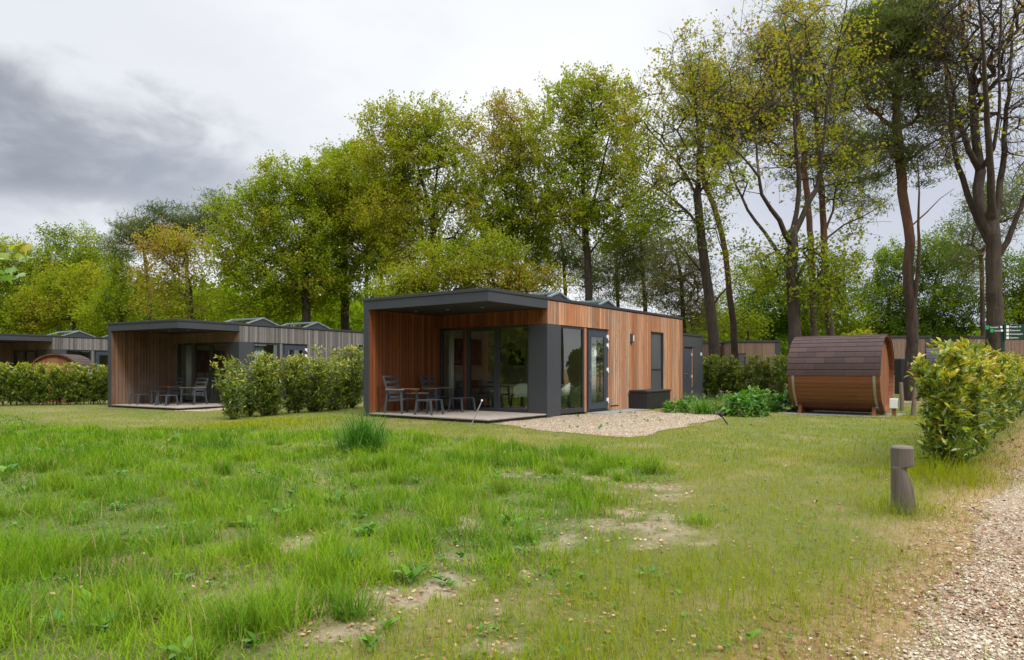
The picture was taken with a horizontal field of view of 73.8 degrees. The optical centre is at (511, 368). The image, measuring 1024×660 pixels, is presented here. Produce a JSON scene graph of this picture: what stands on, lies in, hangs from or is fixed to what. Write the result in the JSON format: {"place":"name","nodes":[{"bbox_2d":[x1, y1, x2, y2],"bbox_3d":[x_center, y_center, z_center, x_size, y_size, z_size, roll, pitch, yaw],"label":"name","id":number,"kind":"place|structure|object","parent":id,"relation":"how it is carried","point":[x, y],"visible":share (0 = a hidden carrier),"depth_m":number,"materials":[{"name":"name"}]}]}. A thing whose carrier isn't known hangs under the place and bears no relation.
{"place":"outdoors","nodes":[
{"label":"outdoors","id":0,"kind":"place"},
{"bbox_2d":[0,383,1023,659],"bbox_3d":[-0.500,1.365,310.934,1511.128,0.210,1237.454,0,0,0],"label":"ground","id":1,"kind":"structure","parent":0,"point":[642,527],"depth_m":5.13,"materials":[{"name":"green plant"}]},
{"bbox_2d":[0,243,33,283],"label":"maple sapling","id":2,"kind":"object","parent":1,"relation":"on","point":[22,257],"visible":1,"depth_m":4.99,"materials":[{"name":"green plant"}]},
{"bbox_2d":[0,233,48,333],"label":"broadleaf tree","id":3,"kind":"object","parent":1,"relation":"on","point":[6,264],"visible":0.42,"depth_m":50.58,"materials":[{"name":"green plant"}]},
{"bbox_2d":[0,360,107,405],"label":"laurel hedge","id":4,"kind":"object","parent":1,"relation":"on","point":[20,384],"visible":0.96,"depth_m":27.62,"materials":[{"name":"green plant"}]},
{"bbox_2d":[0,330,107,390],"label":"holiday cabin","id":5,"kind":"object","parent":1,"relation":"on","point":[15,349],"visible":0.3,"depth_m":36.46,"materials":[{"name":"wood cladding"},{"name":"glass"},{"name":"dark metal"}]},
{"bbox_2d":[0,219,111,331],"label":"broadleaf tree","id":6,"kind":"object","parent":1,"relation":"on","point":[77,255],"visible":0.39,"depth_m":53.38,"materials":[{"name":"green plant"}]},
{"bbox_2d":[26,353,97,402],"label":"barrel sauna","id":7,"kind":"structure","parent":1,"relation":"on","point":[56,358],"depth_m":29.64,"materials":[{"name":"brown wood"}]},
{"bbox_2d":[0,254,133,334],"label":"broadleaf tree","id":8,"kind":"object","parent":1,"relation":"on","point":[28,312],"visible":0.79,"depth_m":49.30,"materials":[{"name":"green plant"}]},
{"bbox_2d":[69,224,140,335],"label":"pine tree","id":9,"kind":"object","parent":1,"relation":"on","point":[104,244],"visible":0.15,"depth_m":56.76,"materials":[{"name":"green plant"}]},
{"bbox_2d":[68,241,155,335],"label":"broadleaf tree","id":10,"kind":"object","parent":1,"relation":"on","point":[115,312],"visible":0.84,"depth_m":46.34,"materials":[{"name":"green plant"}]},
{"bbox_2d":[89,208,184,319],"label":"pine tree","id":11,"kind":"object","parent":1,"relation":"on","point":[129,229],"visible":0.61,"depth_m":46.38,"materials":[{"name":"green plant"}]},
{"bbox_2d":[117,217,229,321],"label":"broadleaf tree","id":12,"kind":"object","parent":1,"relation":"on","point":[179,247],"visible":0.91,"depth_m":42.46,"materials":[{"name":"green plant"}]},
{"bbox_2d":[133,186,234,318],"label":"pine tree","id":13,"kind":"object","parent":1,"relation":"on","point":[185,219],"visible":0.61,"depth_m":46.46,"materials":[{"name":"green plant"}]},
{"bbox_2d":[209,361,246,419],"bbox_3d":[-7.737,0.649,18.947,1.106,1.804,0.955,0,0,16],"label":"laurel shrub","id":14,"kind":"object","parent":1,"relation":"on","point":[234,400],"visible":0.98,"depth_m":18.81,"materials":[{"name":"green plant"}]},
{"bbox_2d":[107,317,363,410],"bbox_3d":[-9.968,-0.242,31.055,4.455,3.715,14.160,0,0,31],"label":"holiday cabin","id":15,"kind":"object","parent":1,"relation":"on","point":[147,357],"visible":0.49,"depth_m":27.14,"materials":[{"name":"wood cladding"},{"name":"glass"},{"name":"dark metal"}]},
{"bbox_2d":[156,378,184,403],"bbox_3d":[-13.499,0.862,27.056,0.720,1.012,0.806,0,0,27],"label":"lounge chair","id":16,"kind":"object","parent":15,"relation":"on","point":[173,387],"visible":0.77,"depth_m":27.17,"materials":[{"name":"grey wood"}]},
{"bbox_2d":[178,343,191,401],"bbox_3d":[-13.295,0.166,27.848,0.935,2.389,0.080,0,0,31],"label":"window","id":17,"kind":"structure","parent":15,"relation":"in","point":[179,345],"depth_m":28.03,"materials":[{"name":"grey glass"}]},
{"bbox_2d":[186,345,190,399],"bbox_3d":[-13.296,0.180,28.130,0.450,2.330,0.064,0,0,30],"label":"curtain","id":18,"kind":"object","parent":15,"relation":"hanging from","point":[188,367],"visible":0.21,"depth_m":28.17,"materials":[{"name":"grey fabric"}]},
{"bbox_2d":[180,378,208,404],"bbox_3d":[-12.170,0.862,26.214,0.720,1.012,0.806,0,0,20],"label":"lounge chair","id":19,"kind":"object","parent":15,"relation":"on","point":[195,388],"visible":0.99,"depth_m":26.28,"materials":[{"name":"grey wood"}]},
{"bbox_2d":[194,343,210,402],"bbox_3d":[-12.347,0.166,27.293,1.125,2.389,0.080,0,0,30],"label":"sliding door","id":20,"kind":"structure","parent":15,"relation":"in","point":[195,344],"depth_m":27.31,"materials":[{"name":"grey metal"}]},
{"bbox_2d":[197,350,225,372],"bbox_3d":[-13.052,-0.310,29.669,0.036,0.950,1.400,0,0,31],"label":"wall picture","id":21,"kind":"object","parent":15,"relation":"attached to","point":[202,361],"depth_m":29.43,"materials":[{"name":"black plastic"}]},
{"bbox_2d":[211,342,228,403],"bbox_3d":[-11.385,0.166,26.723,1.097,2.389,0.080,0,0,31],"label":"window","id":22,"kind":"structure","parent":15,"relation":"in","point":[212,344],"depth_m":26.94,"materials":[{"name":"grey metal"}]},
{"bbox_2d":[254,344,263,390],"bbox_3d":[-10.111,0.180,27.124,0.064,2.330,0.600,0,0,31],"label":"curtain","id":23,"kind":"object","parent":15,"relation":"hanging from","point":[258,348],"visible":0.19,"depth_m":27.15,"materials":[{"name":"white fabric"}]},
{"bbox_2d":[253,342,279,383],"bbox_3d":[-9.813,0.188,27.237,0.070,2.434,1.305,0,0,31],"label":"window","id":24,"kind":"structure","parent":15,"relation":"in","point":[278,344],"depth_m":27.59,"materials":[{"name":"grey metal"}]},
{"bbox_2d":[284,345,306,394],"bbox_3d":[-9.041,0.200,28.508,0.074,2.310,1.193,0,0,32],"label":"glass door","id":25,"kind":"structure","parent":15,"relation":"in","point":[286,348],"depth_m":28.48,"materials":[{"name":"grey metal"}]},
{"bbox_2d":[222,373,257,416],"bbox_3d":[-7.865,0.796,20.176,1.175,1.410,1.148,0,0,0],"label":"laurel shrub","id":26,"kind":"object","parent":1,"relation":"on","point":[249,413],"visible":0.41,"depth_m":19.98,"materials":[{"name":"green plant"}]},
{"bbox_2d":[214,350,305,415],"bbox_3d":[-7.356,0.462,19.812,1.543,2.015,3.107,0,0,23],"label":"laurel shrub","id":27,"kind":"object","parent":1,"relation":"on","point":[266,394],"visible":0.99,"depth_m":19.75,"materials":[{"name":"green plant"}]},
{"bbox_2d":[191,149,378,324],"bbox_3d":[-13.061,-5.646,39.885,10.572,14.539,5.558,0,0,0],"label":"oak tree","id":28,"kind":"object","parent":1,"relation":"on","point":[298,266],"visible":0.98,"depth_m":39.13,"materials":[{"name":"green plant"}]},
{"bbox_2d":[269,355,315,413],"bbox_3d":[-6.738,0.497,20.889,1.390,1.893,1.588,0,0,-21],"label":"laurel shrub","id":29,"kind":"object","parent":1,"relation":"on","point":[293,391],"visible":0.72,"depth_m":20.64,"materials":[{"name":"green plant"}]},
{"bbox_2d":[281,356,350,411],"bbox_3d":[-5.998,0.496,20.970,2.066,1.847,2.119,0,0,0],"label":"laurel shrub","id":30,"kind":"object","parent":1,"relation":"on","point":[317,398],"visible":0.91,"depth_m":20.91,"materials":[{"name":"green plant"}]},
{"bbox_2d":[311,344,363,408],"bbox_3d":[-5.327,0.292,22.441,2.364,2.206,2.133,0,0,0],"label":"laurel shrub","id":31,"kind":"object","parent":1,"relation":"on","point":[355,386],"visible":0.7,"depth_m":22.36,"materials":[{"name":"green plant"}]},
{"bbox_2d":[323,362,353,409],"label":"laurel shrub","id":32,"kind":"object","parent":1,"relation":"on","point":[335,406],"visible":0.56,"depth_m":21.69,"materials":[{"name":"green plant"}]},
{"bbox_2d":[272,134,420,329],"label":"oak tree","id":33,"kind":"object","parent":1,"relation":"on","point":[344,301],"visible":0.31,"depth_m":41.15,"materials":[{"name":"green plant"}]},
{"bbox_2d":[314,404,410,455],"bbox_3d":[-2.337,0.997,10.749,1.827,0.914,1.678,0,0,32],"label":"grass tuft","id":34,"kind":"object","parent":1,"relation":"on","point":[364,435],"visible":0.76,"depth_m":10.58,"materials":[{"name":"green plant"}]},
{"bbox_2d":[0,425,726,659],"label":"tall grass","id":35,"kind":"structure","parent":1,"relation":"on","point":[302,516],"depth_m":5.16,"materials":[{"name":"green plant"}]},
{"bbox_2d":[0,410,820,659],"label":"lawn weeds","id":36,"kind":"object","parent":1,"relation":"on","point":[407,573],"visible":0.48,"depth_m":5.03,"materials":[{"name":"green plant"}]},
{"bbox_2d":[339,88,502,290],"bbox_3d":[-5.060,-6.992,38.056,9.167,16.890,5.618,0,0,0],"label":"oak tree","id":37,"kind":"object","parent":1,"relation":"on","point":[402,155],"visible":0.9,"depth_m":37.26,"materials":[{"name":"green plant"}]},
{"bbox_2d":[175,399,725,436],"bbox_3d":[-2.483,1.377,22.086,18.959,0.171,9.121,0,0,37],"label":"gravel bed","id":38,"kind":"object","parent":1,"relation":"on","point":[614,435],"visible":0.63,"depth_m":16.11,"materials":[{"name":"beige gravel"}]},
{"bbox_2d":[585,408,649,413],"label":"paving slabs","id":39,"kind":"structure","parent":38,"relation":"on","point":[615,411],"depth_m":20.31,"materials":[{"name":"concrete"}]},
{"bbox_2d":[661,398,692,412],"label":"flower bed plant","id":40,"kind":"object","parent":38,"relation":"on","point":[669,405],"visible":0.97,"depth_m":20.02,"materials":[{"name":"green plant"}]},
{"bbox_2d":[684,393,723,414],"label":"flower bed plant","id":41,"kind":"object","parent":38,"relation":"on","point":[702,408],"visible":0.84,"depth_m":19.37,"materials":[{"name":"green plant"}]},
{"bbox_2d":[359,222,583,297],"bbox_3d":[-2.140,-2.945,33.865,11.509,8.804,3.968,0,0,0],"label":"oak tree","id":42,"kind":"object","parent":1,"relation":"on","point":[406,281],"visible":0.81,"depth_m":33.47,"materials":[{"name":"green plant"}]},
{"bbox_2d":[1,270,979,381],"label":"wood","id":43,"kind":"object","parent":1,"relation":"on","point":[356,318],"visible":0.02,"depth_m":60.19,"materials":[{"name":"green plant"}]},
{"bbox_2d":[452,86,568,279],"bbox_3d":[-0.292,-7.445,40.000,7.399,17.796,5.182,0,0,0],"label":"oak tree","id":44,"kind":"object","parent":1,"relation":"on","point":[507,176],"visible":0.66,"depth_m":39.23,"materials":[{"name":"green plant"}]},
{"bbox_2d":[363,287,703,423],"bbox_3d":[1.906,-0.407,23.033,4.455,3.715,14.160,0,0,36],"label":"holiday cabin","id":45,"kind":"object","parent":1,"relation":"on","point":[406,339],"visible":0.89,"depth_m":19.87,"materials":[{"name":"brown wood"}]},
{"bbox_2d":[382,376,419,413],"bbox_3d":[-3.048,0.697,18.554,0.806,1.012,0.720,0,0,32],"label":"lounge chair","id":46,"kind":"object","parent":45,"relation":"on","point":[393,390],"visible":0.99,"depth_m":18.54,"materials":[{"name":"grey wood"}]},
{"bbox_2d":[414,399,443,414],"bbox_3d":[-2.170,1.002,17.887,0.583,0.403,0.544,0,0,30],"label":"footstool","id":47,"kind":"object","parent":45,"relation":"on","point":[429,402],"visible":1,"depth_m":17.83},
{"bbox_2d":[420,375,454,410],"bbox_3d":[-2.188,0.697,19.670,0.805,1.012,0.720,0,0,39],"label":"lounge chair","id":48,"kind":"object","parent":45,"relation":"on","point":[435,389],"visible":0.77,"depth_m":19.69,"materials":[{"name":"grey metal"}]},
{"bbox_2d":[449,331,453,405],"bbox_3d":[-1.813,0.015,20.545,0.220,2.330,0.064,0,0,36],"label":"curtain","id":49,"kind":"object","parent":45,"relation":"hanging from","point":[451,358],"visible":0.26,"depth_m":20.53,"materials":[{"name":"grey fabric"}]},
{"bbox_2d":[441,328,464,409],"bbox_3d":[-1.732,0.000,20.185,0.935,2.389,0.080,0,0,36],"label":"window","id":50,"kind":"structure","parent":45,"relation":"in","point":[450,329],"depth_m":20.27,"materials":[{"name":"grey metal"}]},
{"bbox_2d":[448,397,475,411],"bbox_3d":[-1.406,1.002,19.126,0.583,0.403,0.544,0,0,40],"label":"footstool","id":51,"kind":"object","parent":45,"relation":"on","point":[461,405],"visible":1,"depth_m":19.09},
{"bbox_2d":[454,338,481,364],"bbox_3d":[-1.408,-0.535,21.829,0.036,0.830,1.350,0,0,36],"label":"wall picture","id":52,"kind":"object","parent":45,"relation":"attached to","point":[476,351],"depth_m":21.98,"materials":[{"name":"black plastic"}]},
{"bbox_2d":[467,326,496,410],"bbox_3d":[-0.847,0.000,19.532,1.125,2.389,0.080,0,0,36],"label":"sliding door","id":53,"kind":"structure","parent":45,"relation":"in","point":[494,328],"depth_m":19.57,"materials":[{"name":"grey glass"}]},
{"bbox_2d":[456,380,514,406],"bbox_3d":[-0.836,0.785,21.812,0.850,0.850,2.000,0,0,36],"label":"sofa","id":54,"kind":"object","parent":45,"relation":"on","point":[483,390],"visible":0.68,"depth_m":21.57,"materials":[{"name":"grey fabric"}]},
{"bbox_2d":[497,325,527,412],"bbox_3d":[0.052,0.000,18.870,1.097,2.389,0.080,0,0,36],"label":"window","id":55,"kind":"structure","parent":45,"relation":"in","point":[499,328],"depth_m":19.14,"materials":[{"name":"grey metal"}]},
{"bbox_2d":[509,350,524,364],"bbox_3d":[0.152,-0.385,23.235,0.650,0.530,0.037,0,0,36],"label":"wall picture","id":56,"kind":"object","parent":45,"relation":"attached to","point":[516,357],"depth_m":23.20,"materials":[{"name":"black plastic"}]},
{"bbox_2d":[513,383,526,408],"bbox_3d":[0.324,0.812,19.472,0.580,0.804,0.527,0,0,6],"label":"dining chair","id":57,"kind":"object","parent":45,"relation":"on","point":[520,390],"visible":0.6,"depth_m":19.67,"materials":[{"name":"black plastic"}]},
{"bbox_2d":[561,383,569,408],"bbox_3d":[1.427,0.812,19.774,0.527,0.804,0.580,0,0,6],"label":"dining chair","id":58,"kind":"object","parent":45,"relation":"on","point":[565,390],"visible":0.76,"depth_m":19.56,"materials":[{"name":"white plastic"}]},
{"bbox_2d":[561,325,583,413],"bbox_3d":[1.668,0.023,19.218,0.070,2.434,1.305,0,0,36],"label":"window","id":59,"kind":"structure","parent":45,"relation":"in","point":[572,410],"depth_m":19.67,"materials":[{"name":"grey metal"}]},
{"bbox_2d":[592,337,595,402],"bbox_3d":[2.425,0.015,20.631,0.064,2.330,0.370,0,0,36],"label":"curtain","id":60,"kind":"object","parent":45,"relation":"hanging from","point":[593,371],"visible":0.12,"depth_m":20.64,"materials":[{"name":"white fabric"}]},
{"bbox_2d":[587,330,608,409],"bbox_3d":[2.594,0.035,20.384,0.115,2.310,1.192,0,0,36],"label":"glass door","id":61,"kind":"structure","parent":45,"relation":"in","point":[590,334],"depth_m":20.24,"materials":[{"name":"grey glass"}]},
{"bbox_2d":[651,332,661,388],"bbox_3d":[5.004,-0.095,23.768,0.070,2.330,0.960,0,0,36],"label":"window","id":62,"kind":"structure","parent":45,"relation":"in","point":[656,338],"depth_m":23.81,"materials":[{"name":"glass"}]},
{"bbox_2d":[684,348,692,386],"bbox_3d":[6.810,0.190,26.364,0.110,1.980,0.820,0,0,36],"label":"store door","id":63,"kind":"structure","parent":45,"relation":"in","point":[688,353],"depth_m":26.40,"materials":[{"name":"grey metal"}]},
{"bbox_2d":[51,425,1023,659],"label":"leaf litter","id":64,"kind":"object","parent":1,"relation":"on","point":[469,626],"visible":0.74,"depth_m":3.94,"materials":[{"name":"brown plant"}]},
{"bbox_2d":[515,224,612,295],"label":"pine tree","id":65,"kind":"object","parent":1,"relation":"on","point":[566,258],"visible":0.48,"depth_m":43.26,"materials":[{"name":"green plant"}]},
{"bbox_2d":[515,60,673,302],"bbox_3d":[4.529,-7.978,37.976,9.000,18.873,6.035,0,0,0],"label":"oak tree","id":66,"kind":"object","parent":1,"relation":"on","point":[583,212],"visible":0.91,"depth_m":37.33,"materials":[{"name":"green plant"}]},
{"bbox_2d":[568,233,667,310],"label":"pine tree","id":67,"kind":"object","parent":1,"relation":"on","point":[617,302],"visible":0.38,"depth_m":44.63,"materials":[{"name":"green plant"}]},
{"bbox_2d":[591,212,693,311],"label":"pine tree","id":68,"kind":"object","parent":1,"relation":"on","point":[629,262],"visible":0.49,"depth_m":40.61,"materials":[{"name":"green plant"}]},
{"bbox_2d":[629,389,670,408],"bbox_3d":[4.557,0.983,22.433,0.634,0.595,1.900,0,0,36],"label":"storage chest","id":69,"kind":"object","parent":1,"relation":"on","point":[648,398],"visible":0.93,"depth_m":21.80,"materials":[{"name":"black plastic"}]},
{"bbox_2d":[621,222,730,345],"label":"pine tree","id":70,"kind":"object","parent":1,"relation":"on","point":[661,282],"visible":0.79,"depth_m":35.63,"materials":[{"name":"green plant"}]},
{"bbox_2d":[598,15,769,397],"bbox_3d":[7.760,-7.026,30.499,7.729,16.966,4.594,0,0,0],"label":"oak tree","id":71,"kind":"object","parent":1,"relation":"on","point":[697,221],"visible":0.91,"depth_m":30.33,"materials":[{"name":"green plant"}]},
{"bbox_2d":[703,341,724,387],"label":"holiday cabin","id":72,"kind":"object","parent":1,"relation":"on","point":[705,350],"visible":0.16,"depth_m":45.61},
{"bbox_2d":[642,47,790,382],"bbox_3d":[10.221,-7.248,33.956,7.479,17.410,4.840,0,0,0],"label":"pine tree","id":73,"kind":"object","parent":1,"relation":"on","point":[733,328],"visible":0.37,"depth_m":33.73,"materials":[{"name":"green plant"}]},
{"bbox_2d":[689,255,778,341],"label":"broadleaf tree","id":74,"kind":"object","parent":1,"relation":"on","point":[744,322],"visible":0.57,"depth_m":46.56,"materials":[{"name":"green plant"}]},
{"bbox_2d":[717,388,769,416],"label":"flower bed plant","id":75,"kind":"object","parent":1,"relation":"on","point":[757,406],"visible":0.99,"depth_m":18.66,"materials":[{"name":"green plant"}]},
{"bbox_2d":[703,352,787,400],"bbox_3d":[9.818,0.347,27.771,1.705,2.070,5.421,0,0,-44],"label":"laurel hedge","id":76,"kind":"object","parent":1,"relation":"on","point":[730,372],"visible":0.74,"depth_m":27.79,"materials":[{"name":"green plant"}]},
{"bbox_2d":[722,340,780,389],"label":"holiday cabin","id":77,"kind":"object","parent":1,"relation":"on","point":[763,348],"visible":0.29,"depth_m":41.91,"materials":[{"name":"brown wood"}]},
{"bbox_2d":[738,385,776,408],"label":"flower bed plant","id":78,"kind":"object","parent":1,"relation":"on","point":[757,391],"visible":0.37,"depth_m":22.10,"materials":[{"name":"green plant"}]},
{"bbox_2d":[723,256,820,343],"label":"broadleaf tree","id":79,"kind":"object","parent":1,"relation":"on","point":[781,322],"visible":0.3,"depth_m":49.07,"materials":[{"name":"green plant"}]},
{"bbox_2d":[763,397,784,411],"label":"flower bed plant","id":80,"kind":"object","parent":1,"relation":"on","point":[775,408],"visible":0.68,"depth_m":20.52,"materials":[{"name":"green plant"}]},
{"bbox_2d":[709,0,846,335],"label":"pine tree","id":81,"kind":"object","parent":1,"relation":"on","point":[797,27],"visible":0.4,"depth_m":32.56,"materials":[{"name":"green plant"}]},
{"bbox_2d":[768,387,797,412],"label":"flower bed plant","id":82,"kind":"object","parent":1,"relation":"on","point":[785,400],"visible":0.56,"depth_m":20.46,"materials":[{"name":"green plant"}]},
{"bbox_2d":[689,0,902,399],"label":"oak tree","id":83,"kind":"object","parent":1,"relation":"on","point":[793,284],"visible":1,"depth_m":25.76,"materials":[{"name":"green plant"}]},
{"bbox_2d":[777,242,884,335],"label":"broadleaf tree","id":84,"kind":"object","parent":1,"relation":"on","point":[850,326],"visible":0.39,"depth_m":46.31,"materials":[{"name":"green plant"}]},
{"bbox_2d":[767,34,897,334],"bbox_3d":[16.008,-7.424,33.933,6.844,17.752,5.599,0,0,0],"label":"pine tree","id":85,"kind":"object","parent":1,"relation":"on","point":[830,329],"visible":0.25,"depth_m":33.76,"materials":[{"name":"green plant"}]},
{"bbox_2d":[778,410,905,417],"bbox_3d":[9.490,1.315,19.677,3.000,0.070,2.000,0,0,38],"label":"concrete pad","id":86,"kind":"object","parent":1,"relation":"on","point":[836,413],"visible":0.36,"depth_m":19.52,"materials":[{"name":"grey concrete"}]},
{"bbox_2d":[787,334,894,415],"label":"barrel sauna","id":87,"kind":"structure","parent":86,"relation":"on","point":[850,373],"depth_m":19.03,"materials":[{"name":"brown wood"}]},
{"bbox_2d":[889,398,898,416],"bbox_3d":[10.236,1.075,18.286,0.205,0.550,0.150,0,0,35],"label":"socket post","id":88,"kind":"object","parent":86,"relation":"on","point":[893,404],"visible":0.97,"depth_m":18.25,"materials":[{"name":"white plastic"}]},
{"bbox_2d":[844,236,940,335],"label":"broadleaf tree","id":89,"kind":"object","parent":1,"relation":"on","point":[890,317],"visible":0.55,"depth_m":49.31,"materials":[{"name":"green plant"}]},
{"bbox_2d":[899,383,903,410],"bbox_3d":[12.066,0.915,21.132,0.134,0.973,0.135,0,0,0],"label":"fence post","id":90,"kind":"object","parent":1,"relation":"on","point":[901,394],"visible":0.85,"depth_m":21.09,"materials":[{"name":"brown wood"}]},
{"bbox_2d":[890,445,916,515],"bbox_3d":[3.518,1.054,6.135,0.203,0.733,0.180,0,0,29],"label":"wooden bollard","id":91,"kind":"object","parent":1,"relation":"on","point":[902,458],"visible":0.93,"depth_m":6.07,"materials":[{"name":"wood"}]},
{"bbox_2d":[819,0,996,400],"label":"pine tree","id":92,"kind":"object","parent":1,"relation":"on","point":[904,35],"visible":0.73,"depth_m":27.59,"materials":[{"name":"green plant"}]},
{"bbox_2d":[890,336,931,392],"bbox_3d":[21.447,-0.150,40.057,2.414,3.300,6.100,0,0,-3],"label":"holiday cabin","id":93,"kind":"object","parent":1,"relation":"on","point":[899,344],"visible":0.09,"depth_m":37.03,"materials":[{"name":"beige wood"}]},
{"bbox_2d":[910,383,916,415],"bbox_3d":[11.126,0.907,18.885,0.214,0.998,0.135,0,0,0],"label":"fence post","id":94,"kind":"object","parent":1,"relation":"on","point":[913,404],"visible":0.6,"depth_m":18.84,"materials":[{"name":"brown wood"}]},
{"bbox_2d":[925,348,942,367],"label":"barrel sauna","id":95,"kind":"structure","parent":1,"relation":"on","point":[930,356],"depth_m":30.82,"materials":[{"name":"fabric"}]},
{"bbox_2d":[893,209,985,337],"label":"broadleaf tree","id":96,"kind":"object","parent":1,"relation":"on","point":[955,304],"visible":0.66,"depth_m":48.27,"materials":[{"name":"green plant"}]},
{"bbox_2d":[903,0,1023,354],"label":"oak tree","id":97,"kind":"object","parent":1,"relation":"on","point":[986,220],"visible":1,"depth_m":24.88,"materials":[{"name":"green plant"}]},
{"bbox_2d":[905,337,1023,473],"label":"laurel hedge","id":98,"kind":"object","parent":1,"relation":"on","point":[972,395],"visible":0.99,"depth_m":8.66,"materials":[{"name":"green plant"}]},
{"bbox_2d":[922,163,1023,335],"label":"broadleaf tree","id":99,"kind":"object","parent":1,"relation":"on","point":[975,251],"visible":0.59,"depth_m":37.87,"materials":[{"name":"green plant"}]},
{"bbox_2d":[931,336,1023,356],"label":"holiday cabin","id":100,"kind":"object","parent":1,"relation":"on","point":[1011,345],"visible":0.09,"depth_m":36.28,"materials":[{"name":"brown wood"}]},
{"bbox_2d":[976,239,1023,326],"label":"broadleaf tree","id":101,"kind":"object","parent":1,"relation":"on","point":[1015,297],"visible":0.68,"depth_m":44.64,"materials":[{"name":"green plant"}]},
{"bbox_2d":[985,324,1023,351],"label":"signpost","id":102,"kind":"object","parent":1,"relation":"on","point":[1012,332],"visible":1,"depth_m":18.93,"materials":[{"name":"green metal"}]},
{"bbox_2d":[0,0,1023,332],"label":"sky","id":103,"kind":"structure","parent":0,"point":[107,107],"materials":[{"name":"grey"}]},
{"bbox_2d":[768,448,1023,659],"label":"gravel road","id":104,"kind":"structure","parent":0,"point":[992,528],"depth_m":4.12,"materials":[{"name":"beige gravel"}]},
{"bbox_2d":[894,358,904,393],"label":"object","id":105,"kind":"object","parent":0,"point":[899,369],"visible":0.4,"depth_m":34.92,"materials":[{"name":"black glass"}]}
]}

